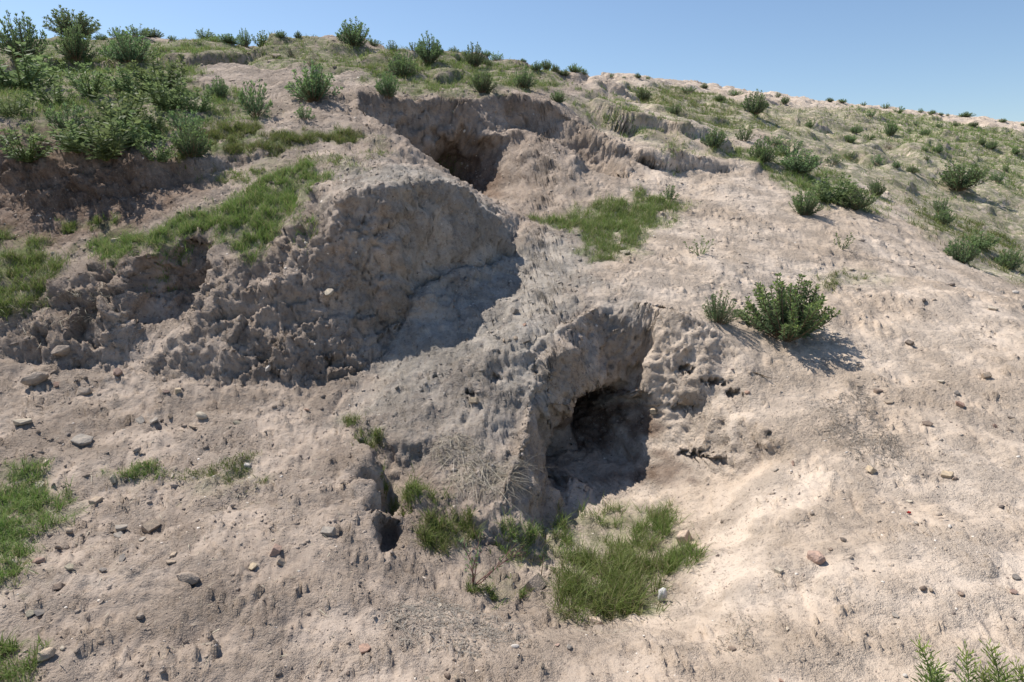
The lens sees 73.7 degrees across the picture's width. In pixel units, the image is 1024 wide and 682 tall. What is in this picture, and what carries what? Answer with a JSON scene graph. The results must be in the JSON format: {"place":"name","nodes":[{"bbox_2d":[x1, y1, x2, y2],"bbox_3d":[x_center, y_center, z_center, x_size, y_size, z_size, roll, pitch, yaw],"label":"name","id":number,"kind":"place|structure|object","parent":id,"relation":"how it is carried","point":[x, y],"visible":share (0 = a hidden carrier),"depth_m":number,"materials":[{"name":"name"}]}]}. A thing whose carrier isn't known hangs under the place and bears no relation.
{"place":"outdoors","nodes":[
{"label":"outdoors","id":0,"kind":"place"},
{"bbox_2d":[0,34,270,147],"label":"grass","id":1,"kind":"structure","parent":0,"point":[19,93],"depth_m":7.93,"materials":[{"name":"plant"}]},
{"bbox_2d":[76,158,342,293],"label":"grass","id":2,"kind":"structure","parent":0,"point":[267,202],"depth_m":5.46,"materials":[{"name":"plant"}]},
{"bbox_2d":[302,42,575,179],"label":"grass","id":3,"kind":"structure","parent":0,"point":[462,78],"depth_m":10.78,"materials":[{"name":"plant"}]},
{"bbox_2d":[0,33,1023,681],"bbox_3d":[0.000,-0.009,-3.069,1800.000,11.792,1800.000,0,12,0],"label":"hillside","id":4,"kind":"structure","parent":0,"point":[700,373],"depth_m":4.63,"materials":[{"name":"soil"}]},
{"bbox_2d":[0,92,38,115],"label":"shrub","id":5,"kind":"object","parent":4,"relation":"on","point":[17,105],"visible":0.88,"depth_m":6.71,"materials":[{"name":"green plant"}]},
{"bbox_2d":[0,9,50,60],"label":"shrub","id":6,"kind":"object","parent":4,"relation":"on","point":[28,33],"visible":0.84,"depth_m":9.97,"materials":[{"name":"green plant"}]},
{"bbox_2d":[0,627,60,681],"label":"grass","id":7,"kind":"structure","parent":4,"relation":"on","point":[4,645],"depth_m":2.29,"materials":[{"name":"plant"}]},
{"bbox_2d":[0,127,61,162],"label":"shrub","id":8,"kind":"object","parent":4,"relation":"on","point":[31,153],"visible":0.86,"depth_m":6.05,"materials":[{"name":"green plant"}]},
{"bbox_2d":[0,41,63,90],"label":"shrub","id":9,"kind":"object","parent":4,"relation":"on","point":[27,78],"visible":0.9,"depth_m":8.07,"materials":[{"name":"green plant"}]},
{"bbox_2d":[20,371,48,385],"bbox_3d":[-3.203,0.253,4.581,0.166,0.091,0.095,-21,-16,-29],"label":"stone","id":10,"kind":"object","parent":4,"relation":"on","point":[35,378],"visible":1,"depth_m":4.55,"materials":[{"name":"stone"}]},
{"bbox_2d":[0,227,78,320],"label":"grass","id":11,"kind":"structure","parent":4,"relation":"on","point":[38,258],"depth_m":5.24,"materials":[{"name":"plant"}]},
{"bbox_2d":[35,647,55,660],"bbox_3d":[-1.591,1.071,2.328,0.046,0.034,0.058,1,12,5],"label":"stone","id":12,"kind":"object","parent":4,"relation":"on","point":[48,652],"visible":0.98,"depth_m":2.32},
{"bbox_2d":[0,453,92,598],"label":"grass","id":13,"kind":"structure","parent":4,"relation":"on","point":[29,504],"depth_m":3.34,"materials":[{"name":"plant"}]},
{"bbox_2d":[24,47,74,74],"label":"shrub","id":14,"kind":"object","parent":4,"relation":"on","point":[62,64],"visible":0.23,"depth_m":9.56,"materials":[{"name":"green plant"}]},
{"bbox_2d":[22,76,78,104],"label":"shrub","id":15,"kind":"object","parent":4,"relation":"on","point":[57,95],"visible":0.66,"depth_m":7.21,"materials":[{"name":"green plant"}]},
{"bbox_2d":[51,345,70,355],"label":"stone","id":16,"kind":"object","parent":4,"relation":"on","point":[61,350],"visible":0.98,"depth_m":4.80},
{"bbox_2d":[1,265,123,346],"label":"dry grass","id":17,"kind":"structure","parent":4,"relation":"on","point":[65,308],"depth_m":5.01,"materials":[{"name":"plant"}]},
{"bbox_2d":[34,119,98,152],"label":"shrub","id":18,"kind":"object","parent":4,"relation":"on","point":[67,147],"visible":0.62,"depth_m":6.05,"materials":[{"name":"green plant"}]},
{"bbox_2d":[43,101,94,131],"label":"shrub","id":19,"kind":"object","parent":4,"relation":"on","point":[60,121],"visible":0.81,"depth_m":6.39,"materials":[{"name":"green plant"}]},
{"bbox_2d":[42,4,101,35],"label":"shrub","id":20,"kind":"object","parent":4,"relation":"on","point":[61,21],"visible":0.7,"depth_m":12.96,"materials":[{"name":"green plant"}]},
{"bbox_2d":[51,18,100,61],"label":"shrub","id":21,"kind":"object","parent":4,"relation":"on","point":[76,46],"visible":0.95,"depth_m":9.82,"materials":[{"name":"green plant"}]},
{"bbox_2d":[71,433,93,446],"bbox_3d":[-2.576,0.595,4.085,0.111,0.036,0.115,21,21,24],"label":"stone","id":22,"kind":"object","parent":4,"relation":"on","point":[81,439],"visible":1,"depth_m":4.07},
{"bbox_2d":[55,210,121,234],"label":"grass","id":23,"kind":"structure","parent":4,"relation":"on","point":[96,220],"depth_m":5.76,"materials":[{"name":"plant"}]},
{"bbox_2d":[64,61,120,97],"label":"shrub","id":24,"kind":"object","parent":4,"relation":"on","point":[83,87],"visible":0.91,"depth_m":7.71,"materials":[{"name":"green plant"}]},
{"bbox_2d":[55,107,148,160],"bbox_3d":[-3.699,-1.857,6.121,0.720,0.477,0.722,-4,13,-10],"label":"shrub","id":25,"kind":"object","parent":4,"relation":"on","point":[106,145],"visible":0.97,"depth_m":6.04,"materials":[{"name":"green plant"}]},
{"bbox_2d":[68,86,150,126],"bbox_3d":[-3.930,-2.313,6.778,0.860,0.408,0.748,1,15,9],"label":"shrub","id":26,"kind":"object","parent":4,"relation":"on","point":[103,103],"visible":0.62,"depth_m":6.66,"materials":[{"name":"green plant"}]},
{"bbox_2d":[98,27,156,64],"bbox_3d":[-5.572,-4.253,9.884,0.767,0.516,0.620,-7,10,-13],"label":"shrub","id":27,"kind":"object","parent":4,"relation":"on","point":[127,50],"visible":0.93,"depth_m":9.82,"materials":[{"name":"green plant"}]},
{"bbox_2d":[105,62,157,95],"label":"shrub","id":28,"kind":"object","parent":4,"relation":"on","point":[128,81],"visible":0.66,"depth_m":7.91,"materials":[{"name":"green plant"}]},
{"bbox_2d":[107,107,160,145],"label":"shrub","id":29,"kind":"object","parent":4,"relation":"on","point":[144,131],"visible":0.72,"depth_m":6.33,"materials":[{"name":"green plant"}]},
{"bbox_2d":[96,456,172,483],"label":"grass","id":30,"kind":"structure","parent":4,"relation":"on","point":[136,469],"depth_m":3.73,"materials":[{"name":"plant"}]},
{"bbox_2d":[122,24,150,37],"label":"shrub","id":31,"kind":"object","parent":4,"relation":"on","point":[144,32],"visible":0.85,"depth_m":13.00,"materials":[{"name":"green plant"}]},
{"bbox_2d":[130,518,160,533],"bbox_3d":[-1.752,0.919,3.284,0.082,0.036,0.134,35,30,15],"label":"stone","id":32,"kind":"object","parent":4,"relation":"on","point":[150,525],"visible":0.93,"depth_m":3.29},
{"bbox_2d":[125,106,168,131],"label":"shrub","id":33,"kind":"object","parent":4,"relation":"on","point":[158,121],"visible":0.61,"depth_m":6.70,"materials":[{"name":"green plant"}]},
{"bbox_2d":[120,50,188,88],"bbox_3d":[-4.256,-3.267,8.197,0.728,0.468,0.644,-4,14,-17],"label":"shrub","id":34,"kind":"object","parent":4,"relation":"on","point":[170,74],"visible":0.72,"depth_m":8.19,"materials":[{"name":"green plant"}]},
{"bbox_2d":[131,135,178,161],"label":"shrub","id":35,"kind":"object","parent":4,"relation":"on","point":[162,156],"visible":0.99,"depth_m":6.14,"materials":[{"name":"green plant"}]},
{"bbox_2d":[130,71,199,110],"bbox_3d":[-3.764,-2.707,7.397,0.597,0.438,0.593,10,13,35],"label":"shrub","id":36,"kind":"object","parent":4,"relation":"on","point":[162,94],"visible":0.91,"depth_m":7.33,"materials":[{"name":"green plant"}]},
{"bbox_2d":[167,106,204,130],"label":"shrub","id":37,"kind":"object","parent":4,"relation":"on","point":[175,121],"visible":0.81,"depth_m":6.85,"materials":[{"name":"green plant"}]},
{"bbox_2d":[176,572,199,584],"bbox_3d":[-1.308,0.958,2.756,0.094,0.055,0.056,-1,-1,8],"label":"stone","id":38,"kind":"object","parent":4,"relation":"on","point":[191,578],"visible":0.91,"depth_m":2.74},
{"bbox_2d":[169,119,212,157],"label":"shrub","id":39,"kind":"object","parent":4,"relation":"on","point":[181,143],"visible":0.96,"depth_m":6.26,"materials":[{"name":"green plant"}]},
{"bbox_2d":[177,89,216,112],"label":"shrub","id":40,"kind":"object","parent":4,"relation":"on","point":[202,107],"visible":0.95,"depth_m":7.40,"materials":[{"name":"green plant"}]},
{"bbox_2d":[34,410,360,667],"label":"dry grass","id":41,"kind":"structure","parent":4,"relation":"on","point":[204,544],"depth_m":3.08,"materials":[{"name":"plant"}]},
{"bbox_2d":[205,75,230,97],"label":"shrub","id":42,"kind":"object","parent":4,"relation":"on","point":[221,90],"visible":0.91,"depth_m":8.21,"materials":[{"name":"green plant"}]},
{"bbox_2d":[167,450,269,504],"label":"grass","id":43,"kind":"structure","parent":4,"relation":"on","point":[214,472],"depth_m":3.75,"materials":[{"name":"plant"}]},
{"bbox_2d":[171,452,273,513],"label":"dry grass","id":44,"kind":"structure","parent":4,"relation":"on","point":[226,492],"depth_m":3.59,"materials":[{"name":"plant"}]},
{"bbox_2d":[0,31,453,82],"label":"grass","id":45,"kind":"structure","parent":4,"relation":"on","point":[237,47],"depth_m":11.16,"materials":[{"name":"plant"}]},
{"bbox_2d":[214,33,244,44],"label":"shrub","id":46,"kind":"object","parent":4,"relation":"on","point":[228,38],"visible":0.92,"depth_m":12.88,"materials":[{"name":"green plant"}]},
{"bbox_2d":[236,28,251,46],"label":"shrub","id":47,"kind":"object","parent":4,"relation":"on","point":[246,43],"visible":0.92,"depth_m":14.43,"materials":[{"name":"green plant"}]},
{"bbox_2d":[237,78,273,117],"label":"shrub","id":48,"kind":"object","parent":4,"relation":"on","point":[249,108],"visible":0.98,"depth_m":7.49,"materials":[{"name":"green plant"}]},
{"bbox_2d":[251,30,267,46],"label":"shrub","id":49,"kind":"object","parent":4,"relation":"on","point":[260,41],"visible":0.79,"depth_m":12.22,"materials":[{"name":"green plant"}]},
{"bbox_2d":[161,117,370,179],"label":"grass","id":50,"kind":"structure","parent":4,"relation":"on","point":[244,127],"depth_m":6.86,"materials":[{"name":"plant"}]},
{"bbox_2d":[215,133,392,184],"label":"grass","id":51,"kind":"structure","parent":4,"relation":"on","point":[252,170],"depth_m":6.16,"materials":[{"name":"plant"}]},
{"bbox_2d":[293,103,314,119],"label":"shrub","id":52,"kind":"object","parent":4,"relation":"on","point":[300,112],"visible":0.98,"depth_m":7.35,"materials":[{"name":"green plant"}]},
{"bbox_2d":[284,59,342,102],"bbox_3d":[-2.399,-3.133,8.232,0.694,0.530,0.761,-10,15,-43],"label":"shrub","id":53,"kind":"object","parent":4,"relation":"on","point":[314,87],"visible":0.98,"depth_m":8.11,"materials":[{"name":"green plant"}]},
{"bbox_2d":[320,526,335,536],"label":"stone","id":54,"kind":"object","parent":4,"relation":"on","point":[327,531],"visible":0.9,"depth_m":3.19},
{"bbox_2d":[335,16,370,46],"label":"shrub","id":55,"kind":"object","parent":4,"relation":"on","point":[351,35],"visible":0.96,"depth_m":12.09,"materials":[{"name":"green plant"}]},
{"bbox_2d":[340,407,386,453],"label":"grass","id":56,"kind":"structure","parent":4,"relation":"on","point":[376,432],"depth_m":4.20,"materials":[{"name":"plant"}]},
{"bbox_2d":[374,68,399,98],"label":"shrub","id":57,"kind":"object","parent":4,"relation":"on","point":[389,88],"visible":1,"depth_m":8.62,"materials":[{"name":"green plant"}]},
{"bbox_2d":[387,50,419,76],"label":"shrub","id":58,"kind":"object","parent":4,"relation":"on","point":[400,67],"visible":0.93,"depth_m":10.12,"materials":[{"name":"green plant"}]},
{"bbox_2d":[371,462,456,516],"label":"grass","id":59,"kind":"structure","parent":4,"relation":"on","point":[410,488],"depth_m":3.67,"materials":[{"name":"plant"}]},
{"bbox_2d":[415,31,443,62],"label":"shrub","id":60,"kind":"object","parent":4,"relation":"on","point":[430,55],"visible":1,"depth_m":11.08,"materials":[{"name":"green plant"}]},
{"bbox_2d":[403,503,490,557],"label":"grass","id":61,"kind":"structure","parent":4,"relation":"on","point":[433,522],"depth_m":3.48,"materials":[{"name":"plant"}]},
{"bbox_2d":[379,593,539,660],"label":"dry grass","id":62,"kind":"structure","parent":4,"relation":"on","point":[416,611],"depth_m":2.71,"materials":[{"name":"grey plant"}]},
{"bbox_2d":[461,41,485,67],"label":"shrub","id":63,"kind":"object","parent":4,"relation":"on","point":[476,60],"visible":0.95,"depth_m":11.92,"materials":[{"name":"green plant"}]},
{"bbox_2d":[415,431,540,510],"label":"dry grass","id":64,"kind":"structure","parent":4,"relation":"on","point":[476,477],"depth_m":3.91,"materials":[{"name":"plant"}]},
{"bbox_2d":[468,66,497,92],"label":"shrub","id":65,"kind":"object","parent":4,"relation":"on","point":[481,85],"visible":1,"depth_m":9.37,"materials":[{"name":"green plant"}]},
{"bbox_2d":[458,527,526,584],"bbox_3d":[-0.089,1.018,3.171,0.323,0.264,0.211,0,12,0],"label":"twiggy plant","id":66,"kind":"object","parent":4,"relation":"on","point":[472,560],"visible":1,"depth_m":3.16,"materials":[{"name":"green plant"}]},
{"bbox_2d":[463,571,534,610],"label":"grass","id":67,"kind":"structure","parent":4,"relation":"on","point":[494,595],"depth_m":3.16,"materials":[{"name":"plant"}]},
{"bbox_2d":[0,36,1023,681],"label":"soil crumbs","id":68,"kind":"object","parent":4,"relation":"on","point":[394,414],"visible":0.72,"depth_m":4.46,"materials":[{"name":"soil"}]},
{"bbox_2d":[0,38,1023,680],"bbox_3d":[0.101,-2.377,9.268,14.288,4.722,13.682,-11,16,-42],"label":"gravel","id":69,"kind":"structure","parent":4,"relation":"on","point":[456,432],"depth_m":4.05,"materials":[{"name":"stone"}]},
{"bbox_2d":[512,66,536,88],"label":"shrub","id":70,"kind":"object","parent":4,"relation":"on","point":[523,81],"visible":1,"depth_m":9.99,"materials":[{"name":"green plant"}]},
{"bbox_2d":[491,503,571,568],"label":"grass","id":71,"kind":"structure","parent":4,"relation":"on","point":[533,531],"depth_m":3.60,"materials":[{"name":"plant"}]},
{"bbox_2d":[520,572,548,591],"bbox_3d":[0.105,1.196,3.234,0.122,0.056,0.200,47,29,17],"label":"stone","id":72,"kind":"object","parent":4,"relation":"on","point":[534,581],"visible":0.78,"depth_m":3.25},
{"bbox_2d":[535,532,685,624],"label":"grass","id":73,"kind":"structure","parent":4,"relation":"on","point":[619,585],"depth_m":3.23,"materials":[{"name":"plant"}]},
{"bbox_2d":[526,181,698,262],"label":"grass","id":74,"kind":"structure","parent":4,"relation":"on","point":[608,225],"depth_m":7.05,"materials":[{"name":"plant"}]},
{"bbox_2d":[539,489,715,577],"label":"grass","id":75,"kind":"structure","parent":4,"relation":"on","point":[661,522],"depth_m":3.86,"materials":[{"name":"plant"}]},
{"bbox_2d":[537,505,722,637],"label":"dry grass","id":76,"kind":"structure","parent":4,"relation":"on","point":[650,592],"depth_m":3.14,"materials":[{"name":"plant"}]},
{"bbox_2d":[566,85,712,177],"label":"grass","id":77,"kind":"structure","parent":4,"relation":"on","point":[629,109],"depth_m":9.94,"materials":[{"name":"plant"}]},
{"bbox_2d":[633,85,652,100],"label":"shrub","id":78,"kind":"object","parent":4,"relation":"on","point":[643,95],"visible":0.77,"depth_m":14.26,"materials":[{"name":"green plant"}]},
{"bbox_2d":[660,185,679,199],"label":"shrub","id":79,"kind":"object","parent":4,"relation":"on","point":[671,195],"visible":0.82,"depth_m":7.72,"materials":[{"name":"green plant"}]},
{"bbox_2d":[676,530,691,544],"bbox_3d":[0.976,1.139,3.753,0.057,0.197,0.098,-22,4,36],"label":"stone","id":80,"kind":"object","parent":4,"relation":"on","point":[685,534],"visible":0.45,"depth_m":3.72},
{"bbox_2d":[683,235,714,255],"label":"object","id":81,"kind":"object","parent":4,"relation":"on","point":[697,248],"visible":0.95,"depth_m":6.27,"materials":[{"name":"beige plant"}]},
{"bbox_2d":[700,126,727,147],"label":"shrub","id":82,"kind":"object","parent":4,"relation":"on","point":[712,140],"visible":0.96,"depth_m":9.62,"materials":[{"name":"green plant"}]},
{"bbox_2d":[624,77,810,139],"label":"grass","id":83,"kind":"structure","parent":4,"relation":"on","point":[672,95],"depth_m":13.96,"materials":[{"name":"plant"}]},
{"bbox_2d":[702,287,740,324],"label":"shrub","id":84,"kind":"object","parent":4,"relation":"on","point":[718,315],"visible":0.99,"depth_m":4.92,"materials":[{"name":"green plant"}]},
{"bbox_2d":[698,607,767,668],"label":"dry grass","id":85,"kind":"structure","parent":4,"relation":"on","point":[745,624],"depth_m":2.58,"materials":[{"name":"plant"}]},
{"bbox_2d":[735,123,755,140],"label":"shrub","id":86,"kind":"object","parent":4,"relation":"on","point":[746,136],"visible":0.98,"depth_m":10.99,"materials":[{"name":"green plant"}]},
{"bbox_2d":[740,88,769,114],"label":"shrub","id":87,"kind":"object","parent":4,"relation":"on","point":[756,107],"visible":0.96,"depth_m":14.63,"materials":[{"name":"green plant"}]},
{"bbox_2d":[748,135,777,162],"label":"shrub","id":88,"kind":"object","parent":4,"relation":"on","point":[768,156],"visible":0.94,"depth_m":9.63,"materials":[{"name":"green plant"}]},
{"bbox_2d":[731,272,840,341],"bbox_3d":[2.030,-0.246,5.034,0.726,0.520,0.730,-9,15,-37],"label":"shrub","id":89,"kind":"object","parent":4,"relation":"on","point":[798,318],"visible":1,"depth_m":4.94,"materials":[{"name":"green plant"}]},
{"bbox_2d":[774,138,809,156],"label":"shrub","id":90,"kind":"object","parent":4,"relation":"on","point":[782,149],"visible":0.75,"depth_m":10.35,"materials":[{"name":"green plant"}]},
{"bbox_2d":[680,119,906,221],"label":"grass","id":91,"kind":"structure","parent":4,"relation":"on","point":[800,182],"depth_m":9.46,"materials":[{"name":"plant"}]},
{"bbox_2d":[778,148,822,173],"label":"shrub","id":92,"kind":"object","parent":4,"relation":"on","point":[808,166],"visible":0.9,"depth_m":9.56,"materials":[{"name":"green plant"}]},
{"bbox_2d":[789,187,823,215],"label":"shrub","id":93,"kind":"object","parent":4,"relation":"on","point":[802,207],"visible":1,"depth_m":7.67,"materials":[{"name":"green plant"}]},
{"bbox_2d":[806,550,825,564],"bbox_3d":[1.325,0.945,2.974,0.060,0.054,0.082,-21,20,-16],"label":"stone","id":94,"kind":"object","parent":4,"relation":"on","point":[816,557],"visible":1,"depth_m":2.95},
{"bbox_2d":[807,170,859,203],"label":"shrub","id":95,"kind":"object","parent":4,"relation":"on","point":[822,189],"visible":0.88,"depth_m":8.30,"materials":[{"name":"green plant"}]},
{"bbox_2d":[808,267,885,292],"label":"grass","id":96,"kind":"structure","parent":4,"relation":"on","point":[827,283],"depth_m":6.16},
{"bbox_2d":[827,187,877,209],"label":"shrub","id":97,"kind":"object","parent":4,"relation":"on","point":[856,199],"visible":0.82,"depth_m":8.18,"materials":[{"name":"green plant"}]},
{"bbox_2d":[810,379,925,485],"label":"dry grass","id":98,"kind":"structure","parent":4,"relation":"on","point":[874,443],"depth_m":4.01,"materials":[{"name":"grey plant"}]},
{"bbox_2d":[866,177,885,195],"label":"shrub","id":99,"kind":"object","parent":4,"relation":"on","point":[875,188],"visible":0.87,"depth_m":9.72,"materials":[{"name":"green plant"}]},
{"bbox_2d":[883,120,897,135],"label":"shrub","id":100,"kind":"object","parent":4,"relation":"on","point":[890,129],"visible":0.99,"depth_m":19.52,"materials":[{"name":"green plant"}]},
{"bbox_2d":[933,193,950,212],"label":"shrub","id":101,"kind":"object","parent":4,"relation":"on","point":[940,204],"visible":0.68,"depth_m":10.09,"materials":[{"name":"green plant"}]},
{"bbox_2d":[932,206,956,224],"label":"shrub","id":102,"kind":"object","parent":4,"relation":"on","point":[947,218],"visible":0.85,"depth_m":9.46,"materials":[{"name":"green plant"}]},
{"bbox_2d":[888,189,1023,283],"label":"grass","id":103,"kind":"structure","parent":4,"relation":"on","point":[941,226],"depth_m":9.17,"materials":[{"name":"plant"}]},
{"bbox_2d":[943,234,980,263],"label":"shrub","id":104,"kind":"object","parent":4,"relation":"on","point":[968,254],"visible":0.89,"depth_m":7.42,"materials":[{"name":"green plant"}]},
{"bbox_2d":[932,161,993,190],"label":"shrub","id":105,"kind":"object","parent":4,"relation":"on","point":[960,181],"visible":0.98,"depth_m":12.55,"materials":[{"name":"green plant"}]},
{"bbox_2d":[910,633,1023,681],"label":"feathery plant","id":106,"kind":"object","parent":4,"relation":"on","point":[930,669],"visible":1,"depth_m":2.22,"materials":[{"name":"green plant"}]},
{"bbox_2d":[966,229,1001,248],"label":"shrub","id":107,"kind":"object","parent":4,"relation":"on","point":[984,243],"visible":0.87,"depth_m":8.27,"materials":[{"name":"green plant"}]},
{"bbox_2d":[995,247,1023,269],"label":"shrub","id":108,"kind":"object","parent":4,"relation":"on","point":[1012,261],"visible":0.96,"depth_m":7.87,"materials":[{"name":"green plant"}]},
{"bbox_2d":[0,0,1023,121],"label":"sky","id":109,"kind":"structure","parent":0,"point":[954,57],"materials":[{"name":"blue"}]},
{"bbox_2d":[709,93,1023,247],"bbox_3d":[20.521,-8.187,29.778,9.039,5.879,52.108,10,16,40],"label":"grass","id":110,"kind":"structure","parent":0,"point":[846,159],"depth_m":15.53,"materials":[{"name":"plant"}]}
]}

